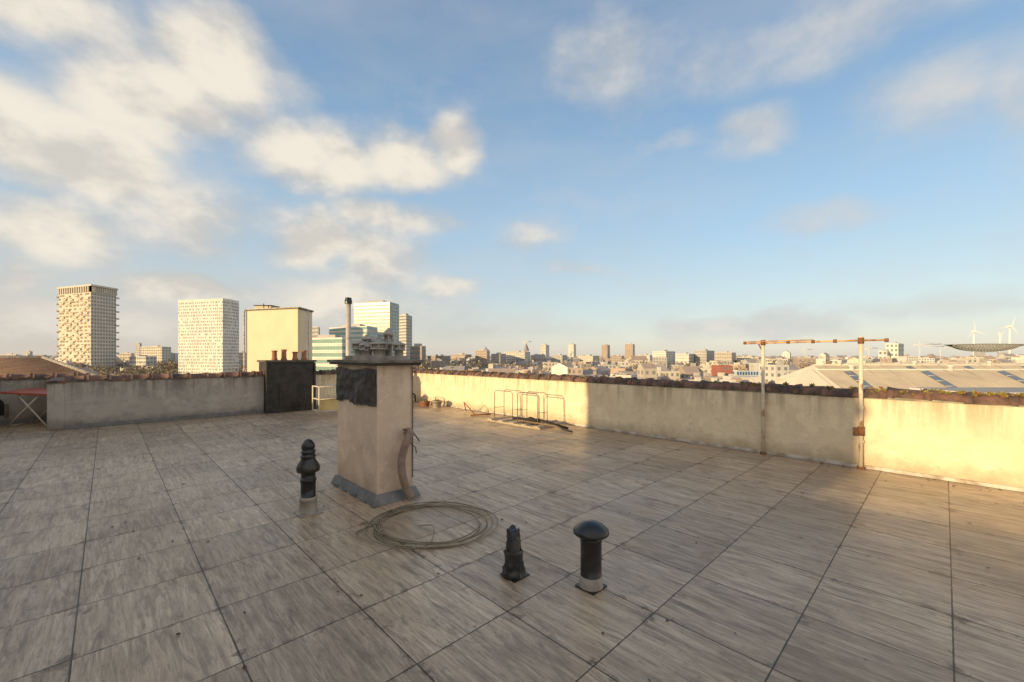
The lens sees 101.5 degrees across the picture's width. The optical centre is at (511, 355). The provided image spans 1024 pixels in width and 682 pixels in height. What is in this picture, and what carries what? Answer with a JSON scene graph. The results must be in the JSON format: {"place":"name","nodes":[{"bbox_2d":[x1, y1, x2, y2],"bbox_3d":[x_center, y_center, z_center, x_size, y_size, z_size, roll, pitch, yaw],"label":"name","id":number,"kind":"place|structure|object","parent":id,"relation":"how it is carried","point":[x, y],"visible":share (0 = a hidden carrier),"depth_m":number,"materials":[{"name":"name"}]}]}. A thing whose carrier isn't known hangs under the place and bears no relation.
{"place":"outdoors","nodes":[
{"label":"outdoors","id":0,"kind":"place"},
{"bbox_2d":[0,356,99,374],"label":"tiled roof house","id":1,"kind":"structure","parent":0,"point":[27,364],"depth_m":19.47,"materials":[{"name":"brown tile"}]},
{"bbox_2d":[243,303,312,371],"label":"lift shaft block","id":2,"kind":"structure","parent":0,"point":[269,328],"depth_m":30.39,"materials":[{"name":"beige paint"}]},
{"bbox_2d":[0,0,1023,356],"label":"sky","id":3,"kind":"structure","parent":0,"point":[679,176],"materials":[{"name":"blue"}]},
{"bbox_2d":[524,343,528,351],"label":"church spire","id":4,"kind":"structure","parent":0,"point":[526,348],"depth_m":847.12,"materials":[{"name":"brick"}]},
{"bbox_2d":[776,364,1023,388],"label":"warehouse roof","id":5,"kind":"structure","parent":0,"point":[950,376],"depth_m":68.98,"materials":[{"name":"beige metal"}]},
{"bbox_2d":[909,387,1023,393],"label":"industrial building","id":6,"kind":"structure","parent":0,"point":[1015,390],"depth_m":56.15,"materials":[{"name":"brick"}]},
{"label":"ground","id":7,"kind":"structure","parent":0,"visible":0},
{"bbox_2d":[0,353,19,355],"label":"apartment block","id":8,"kind":"structure","parent":7,"relation":"on","point":[9,354],"depth_m":607.61,"materials":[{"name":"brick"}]},
{"bbox_2d":[24,350,32,355],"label":"office block","id":9,"kind":"structure","parent":7,"relation":"on","point":[29,352],"depth_m":810.96,"materials":[{"name":"concrete"}]},
{"bbox_2d":[56,284,118,370],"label":"residential tower","id":10,"kind":"structure","parent":7,"relation":"on","point":[87,325],"depth_m":325.93,"materials":[{"name":"concrete"}]},
{"bbox_2d":[118,352,134,361],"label":"apartment block","id":11,"kind":"structure","parent":7,"relation":"on","point":[124,356],"depth_m":424.43,"materials":[{"name":"brick"}]},
{"bbox_2d":[135,342,141,355],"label":"office block","id":12,"kind":"structure","parent":7,"relation":"on","point":[138,345],"depth_m":626.05,"materials":[{"name":"concrete"}]},
{"bbox_2d":[129,355,156,366],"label":"apartment block","id":13,"kind":"structure","parent":7,"relation":"on","point":[142,359],"depth_m":334.49,"materials":[{"name":"brick"}]},
{"bbox_2d":[140,346,170,363],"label":"apartment block","id":14,"kind":"structure","parent":7,"relation":"on","point":[161,353],"depth_m":485.94,"materials":[{"name":"concrete"}]},
{"bbox_2d":[171,352,177,361],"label":"apartment block","id":15,"kind":"structure","parent":7,"relation":"on","point":[174,356],"depth_m":521.95,"materials":[{"name":"brick"}]},
{"bbox_2d":[178,298,238,373],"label":"residential tower","id":16,"kind":"structure","parent":7,"relation":"on","point":[208,335],"depth_m":254.62,"materials":[{"name":"concrete"}]},
{"bbox_2d":[239,351,245,361],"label":"apartment block","id":17,"kind":"structure","parent":7,"relation":"on","point":[240,356],"depth_m":405.25,"materials":[{"name":"brick"}]},
{"bbox_2d":[312,326,319,337],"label":"office block","id":18,"kind":"structure","parent":7,"relation":"on","point":[315,331],"depth_m":333.05,"materials":[{"name":"concrete"}]},
{"bbox_2d":[312,335,345,370],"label":"glass office building","id":19,"kind":"structure","parent":7,"relation":"on","point":[325,348],"depth_m":255.04,"materials":[{"name":"glass"}]},
{"bbox_2d":[329,324,377,355],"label":"glass office building","id":20,"kind":"structure","parent":7,"relation":"on","point":[359,332],"depth_m":308.46,"materials":[{"name":"glass"}]},
{"bbox_2d":[354,300,398,355],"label":"glass office building","id":21,"kind":"structure","parent":7,"relation":"on","point":[382,316],"depth_m":347.04,"materials":[{"name":"glass"}]},
{"bbox_2d":[399,313,411,359],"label":"office tower","id":22,"kind":"structure","parent":7,"relation":"on","point":[405,328],"depth_m":415.27,"materials":[{"name":"concrete"}]},
{"bbox_2d":[410,343,425,368],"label":"brick office building","id":23,"kind":"structure","parent":7,"relation":"on","point":[417,351],"depth_m":328.05,"materials":[{"name":"brick"}]},
{"bbox_2d":[428,354,450,362],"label":"apartment block","id":24,"kind":"structure","parent":7,"relation":"on","point":[441,357],"depth_m":425.69,"materials":[{"name":"brick"}]},
{"bbox_2d":[451,353,471,360],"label":"apartment block","id":25,"kind":"structure","parent":7,"relation":"on","point":[460,355],"depth_m":506.43,"materials":[{"name":"brick"}]},
{"bbox_2d":[475,349,489,361],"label":"apartment block","id":26,"kind":"structure","parent":7,"relation":"on","point":[483,353],"depth_m":525.57,"materials":[{"name":"brick"}]},
{"bbox_2d":[491,353,505,365],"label":"apartment block","id":27,"kind":"structure","parent":7,"relation":"on","point":[498,358],"depth_m":485.73,"materials":[{"name":"concrete"}]},
{"bbox_2d":[503,351,529,361],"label":"apartment block","id":28,"kind":"structure","parent":7,"relation":"on","point":[511,356],"depth_m":566.06,"materials":[{"name":"concrete"}]},
{"bbox_2d":[20,350,1023,383],"bbox_3d":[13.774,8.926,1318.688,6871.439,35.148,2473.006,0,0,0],"label":"distant city houses","id":29,"kind":"structure","parent":7,"relation":"on","point":[655,370],"depth_m":317.02,"materials":[{"name":"brick"}]},
{"bbox_2d":[541,344,548,358],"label":"apartment block","id":30,"kind":"structure","parent":7,"relation":"on","point":[545,349],"depth_m":830.36,"materials":[{"name":"concrete"}]},
{"bbox_2d":[88,356,1014,375],"bbox_3d":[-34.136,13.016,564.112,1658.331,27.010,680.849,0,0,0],"label":"distant trees","id":31,"kind":"object","parent":7,"relation":"on","point":[164,367],"visible":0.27,"depth_m":277.82,"materials":[{"name":"green plant"}]},
{"bbox_2d":[552,354,566,362],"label":"office block","id":32,"kind":"structure","parent":7,"relation":"on","point":[559,358],"depth_m":606.62,"materials":[{"name":"concrete"}]},
{"bbox_2d":[568,343,575,356],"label":"apartment block","id":33,"kind":"structure","parent":7,"relation":"on","point":[571,349],"depth_m":994.75,"materials":[{"name":"concrete"}]},
{"bbox_2d":[577,354,599,361],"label":"apartment block","id":34,"kind":"structure","parent":7,"relation":"on","point":[589,357],"depth_m":627.73,"materials":[{"name":"concrete"}]},
{"bbox_2d":[601,344,609,360],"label":"apartment block","id":35,"kind":"structure","parent":7,"relation":"on","point":[605,350],"depth_m":942.16,"materials":[{"name":"concrete"}]},
{"bbox_2d":[611,354,623,363],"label":"apartment block","id":36,"kind":"structure","parent":7,"relation":"on","point":[617,357],"depth_m":608.23,"materials":[{"name":"brick"}]},
{"bbox_2d":[625,343,634,357],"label":"apartment block","id":37,"kind":"structure","parent":7,"relation":"on","point":[629,349],"depth_m":942.35,"materials":[{"name":"concrete"}]},
{"bbox_2d":[637,354,651,361],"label":"apartment block","id":38,"kind":"structure","parent":7,"relation":"on","point":[649,357],"depth_m":605.20,"materials":[{"name":"concrete"}]},
{"bbox_2d":[652,350,674,364],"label":"apartment block","id":39,"kind":"structure","parent":7,"relation":"on","point":[670,355],"depth_m":528.79,"materials":[{"name":"concrete"}]},
{"bbox_2d":[675,353,694,365],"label":"apartment block","id":40,"kind":"structure","parent":7,"relation":"on","point":[685,357],"depth_m":465.64,"materials":[{"name":"concrete"}]},
{"bbox_2d":[695,349,713,365],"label":"office block","id":41,"kind":"structure","parent":7,"relation":"on","point":[705,355],"depth_m":475.50,"materials":[{"name":"concrete"}]},
{"bbox_2d":[711,365,732,375],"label":"red brick house","id":42,"kind":"structure","parent":7,"relation":"on","point":[725,369],"depth_m":210.00,"materials":[{"name":"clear brick"}]},
{"bbox_2d":[714,351,735,362],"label":"apartment block","id":43,"kind":"structure","parent":7,"relation":"on","point":[729,356],"depth_m":445.16,"materials":[{"name":"concrete"}]},
{"bbox_2d":[723,371,760,382],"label":"rooftop sign building","id":44,"kind":"structure","parent":7,"relation":"on","point":[746,376],"depth_m":170.00,"materials":[{"name":"white paint"}]},
{"bbox_2d":[737,356,760,359],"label":"apartment block","id":45,"kind":"structure","parent":7,"relation":"on","point":[749,357],"depth_m":485.68,"materials":[{"name":"concrete"}]},
{"bbox_2d":[765,358,792,363],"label":"apartment block","id":46,"kind":"structure","parent":7,"relation":"on","point":[786,360],"depth_m":426.02,"materials":[{"name":"concrete"}]},
{"bbox_2d":[827,359,846,363],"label":"apartment block","id":47,"kind":"structure","parent":7,"relation":"on","point":[834,360],"depth_m":424.33,"materials":[{"name":"concrete"}]},
{"bbox_2d":[863,358,879,361],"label":"office block","id":48,"kind":"structure","parent":7,"relation":"on","point":[870,359],"depth_m":524.29,"materials":[{"name":"brick"}]},
{"bbox_2d":[878,349,888,358],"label":"apartment block","id":49,"kind":"structure","parent":7,"relation":"on","point":[883,353],"depth_m":698.73,"materials":[{"name":"concrete"}]},
{"bbox_2d":[886,342,903,357],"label":"apartment block","id":50,"kind":"structure","parent":7,"relation":"on","point":[895,349],"depth_m":707.31,"materials":[{"name":"concrete"}]},
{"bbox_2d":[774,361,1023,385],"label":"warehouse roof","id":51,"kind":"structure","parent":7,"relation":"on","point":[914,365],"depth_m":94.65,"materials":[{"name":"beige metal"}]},
{"bbox_2d":[914,341,937,349],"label":"tower crane","id":52,"kind":"object","parent":7,"relation":"on","point":[924,344],"visible":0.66,"depth_m":799.66,"materials":[{"name":"beige metal"}]},
{"bbox_2d":[918,357,939,362],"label":"apartment block","id":53,"kind":"structure","parent":7,"relation":"on","point":[929,360],"depth_m":624.70,"materials":[{"name":"concrete"}]},
{"bbox_2d":[845,361,1023,363],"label":"warehouse roof","id":54,"kind":"structure","parent":7,"relation":"on","point":[966,362],"depth_m":138.70,"materials":[{"name":"beige metal"}]},
{"bbox_2d":[967,319,985,355],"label":"wind turbine","id":55,"kind":"object","parent":7,"relation":"on","point":[973,333],"visible":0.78,"depth_m":1298.04,"materials":[{"name":"white metal"}]},
{"bbox_2d":[945,343,1023,356],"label":"port office building","id":56,"kind":"structure","parent":7,"relation":"on","point":[980,349],"depth_m":892.49,"materials":[{"name":"grey metal"}]},
{"bbox_2d":[1003,316,1017,353],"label":"wind turbine","id":57,"kind":"object","parent":7,"relation":"on","point":[1009,339],"visible":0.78,"depth_m":1098.08,"materials":[{"name":"white metal"}]},
{"bbox_3d":[-1.121,14.005,2.741,13.000,24.990,23.900,0,0,-44],"label":"apartment building","id":58,"kind":"object","parent":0,"visible":0},
{"bbox_2d":[0,402,1023,681],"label":"terrace paving","id":59,"kind":"structure","parent":58,"relation":"on","point":[792,570],"depth_m":3.01,"materials":[{"name":"grey tile"}]},
{"bbox_2d":[0,388,46,426],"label":"folding table","id":60,"kind":"object","parent":59,"relation":"on","point":[38,392],"visible":0.58,"depth_m":8.80,"materials":[{"name":"red metal"}]},
{"bbox_2d":[0,372,90,424],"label":"parapet wall","id":61,"kind":"structure","parent":59,"relation":"on","point":[15,403],"depth_m":9.35,"materials":[{"name":"concrete"}]},
{"bbox_2d":[0,400,7,416],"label":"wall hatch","id":62,"kind":"object","parent":61,"relation":"attached to","point":[3,409],"depth_m":9.12,"materials":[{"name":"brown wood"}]},
{"bbox_2d":[44,377,66,430],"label":"wall pier","id":63,"kind":"structure","parent":59,"relation":"on","point":[55,403],"depth_m":8.39,"materials":[{"name":"concrete"}]},
{"bbox_2d":[64,371,264,429],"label":"parapet wall","id":64,"kind":"structure","parent":59,"relation":"on","point":[99,400],"depth_m":9.49,"materials":[{"name":"concrete"}]},
{"bbox_2d":[257,349,316,413],"bbox_3d":[-6.173,0.665,11.489,1.260,1.670,0.880,0,0,-44],"label":"tarred chimney stack","id":65,"kind":"object","parent":59,"relation":"on","point":[288,384],"visible":0.98,"depth_m":11.16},
{"bbox_2d":[294,439,322,517],"bbox_3d":[-1.947,1.147,4.000,0.210,0.703,0.208,0,0,-42],"label":"roof vent pipe","id":66,"kind":"object","parent":59,"relation":"on","point":[308,467],"visible":1,"depth_m":3.94,"materials":[{"name":"black plastic"}]},
{"bbox_2d":[312,384,337,416],"bbox_3d":[-4.649,1.129,10.704,0.735,0.742,0.484,0,0,-44],"label":"metal crate trolley","id":67,"kind":"object","parent":59,"relation":"on","point":[329,404],"visible":0.64,"depth_m":10.47,"materials":[{"name":"white metal"}]},
{"bbox_2d":[316,369,336,407],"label":"parapet wall","id":68,"kind":"structure","parent":59,"relation":"on","point":[325,377],"depth_m":12.09,"materials":[{"name":"concrete"}]},
{"bbox_2d":[327,359,423,507],"bbox_3d":[-1.562,0.772,4.708,0.580,1.455,1.180,0,0,-44],"label":"rendered chimney","id":69,"kind":"object","parent":59,"relation":"on","point":[374,398],"visible":0.98,"depth_m":4.38,"materials":[{"name":"beige paint"}]},
{"bbox_2d":[345,297,351,355],"bbox_3d":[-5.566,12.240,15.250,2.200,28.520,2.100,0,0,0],"label":"flue pipe","id":70,"kind":"object","parent":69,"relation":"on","point":[348,301],"visible":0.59,"depth_m":14.42,"materials":[{"name":"metal"}]},
{"bbox_2d":[344,328,406,359],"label":"chimney cowls","id":71,"kind":"object","parent":69,"relation":"on","point":[365,346],"visible":1,"depth_m":4.54,"materials":[{"name":"metal"}]},
{"bbox_2d":[397,428,419,498],"bbox_3d":[-1.084,1.117,4.331,0.150,0.724,0.231,0,0,25],"label":"flexible duct","id":72,"kind":"object","parent":59,"relation":"on","point":[409,433],"visible":1,"depth_m":4.27,"materials":[{"name":"plastic"}]},
{"bbox_2d":[419,399,430,406],"bbox_3d":[-2.586,1.398,12.455,0.346,0.204,0.340,0,0,-44],"label":"plant pot","id":73,"kind":"object","parent":59,"relation":"on","point":[425,403],"visible":1,"depth_m":12.35,"materials":[{"name":"ceramic"}]},
{"bbox_2d":[356,501,497,548],"bbox_3d":[-0.722,1.480,3.731,1.203,0.068,1.051,0,0,0],"label":"cable coil","id":74,"kind":"object","parent":59,"relation":"on","point":[396,510],"visible":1,"depth_m":3.55,"materials":[{"name":"grey rubber"}]},
{"bbox_2d":[431,399,442,407],"bbox_3d":[-2.167,1.364,12.094,0.324,0.273,0.319,0,0,-44],"label":"plant pot","id":75,"kind":"object","parent":59,"relation":"on","point":[437,403],"visible":1,"depth_m":11.99,"materials":[{"name":"beige ceramic"}]},
{"bbox_2d":[464,402,490,415],"bbox_3d":[-1.021,1.343,10.693,0.424,0.308,1.024,0,0,-44],"label":"bent metal bracket","id":76,"kind":"object","parent":59,"relation":"on","point":[473,414],"visible":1,"depth_m":10.46,"materials":[{"name":"brown metal"}]},
{"bbox_2d":[500,525,529,582],"bbox_3d":[0.008,1.333,2.861,0.181,0.330,0.166,0,0,-42],"label":"rubber pipe boot","id":77,"kind":"object","parent":59,"relation":"on","point":[513,569],"visible":1,"depth_m":2.81,"materials":[{"name":"black rubber"}]},
{"bbox_2d":[487,389,572,432],"bbox_3d":[0.470,1.145,9.043,0.690,0.709,2.353,0,0,-44],"label":"metal storage rack","id":78,"kind":"object","parent":59,"relation":"on","point":[534,423],"visible":1,"depth_m":8.94,"materials":[{"name":"metal"}]},
{"bbox_2d":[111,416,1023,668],"bbox_3d":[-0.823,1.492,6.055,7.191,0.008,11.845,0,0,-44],"label":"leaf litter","id":79,"kind":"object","parent":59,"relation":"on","point":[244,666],"visible":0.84,"depth_m":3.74,"materials":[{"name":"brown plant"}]},
{"bbox_2d":[573,519,608,594],"bbox_3d":[0.513,1.286,2.720,0.232,0.424,0.232,0,0,0],"label":"roof vent pipe","id":80,"kind":"object","parent":59,"relation":"on","point":[591,534],"visible":1,"depth_m":2.66,"materials":[{"name":"black plastic"}]},
{"bbox_2d":[413,368,1023,491],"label":"parapet wall","id":81,"kind":"structure","parent":59,"relation":"on","point":[968,438],"depth_m":6.18,"materials":[{"name":"concrete"}]},
{"bbox_2d":[438,369,869,388],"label":"moss tufts","id":82,"kind":"object","parent":81,"relation":"on","point":[786,383],"visible":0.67,"depth_m":6.93,"materials":[{"name":"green plant"}]},
{"bbox_2d":[868,386,1023,396],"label":"sedum plants","id":83,"kind":"object","parent":81,"relation":"on","point":[975,393],"visible":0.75,"depth_m":4.94,"materials":[{"name":"green plant"}]},
{"bbox_2d":[743,336,888,468],"bbox_3d":[4.226,0.620,5.965,0.150,1.760,1.700,0,0,-44],"label":"steel pole frame","id":84,"kind":"object","parent":59,"relation":"on","point":[858,430],"visible":1,"depth_m":5.72,"materials":[{"name":"white paint"}]}
]}

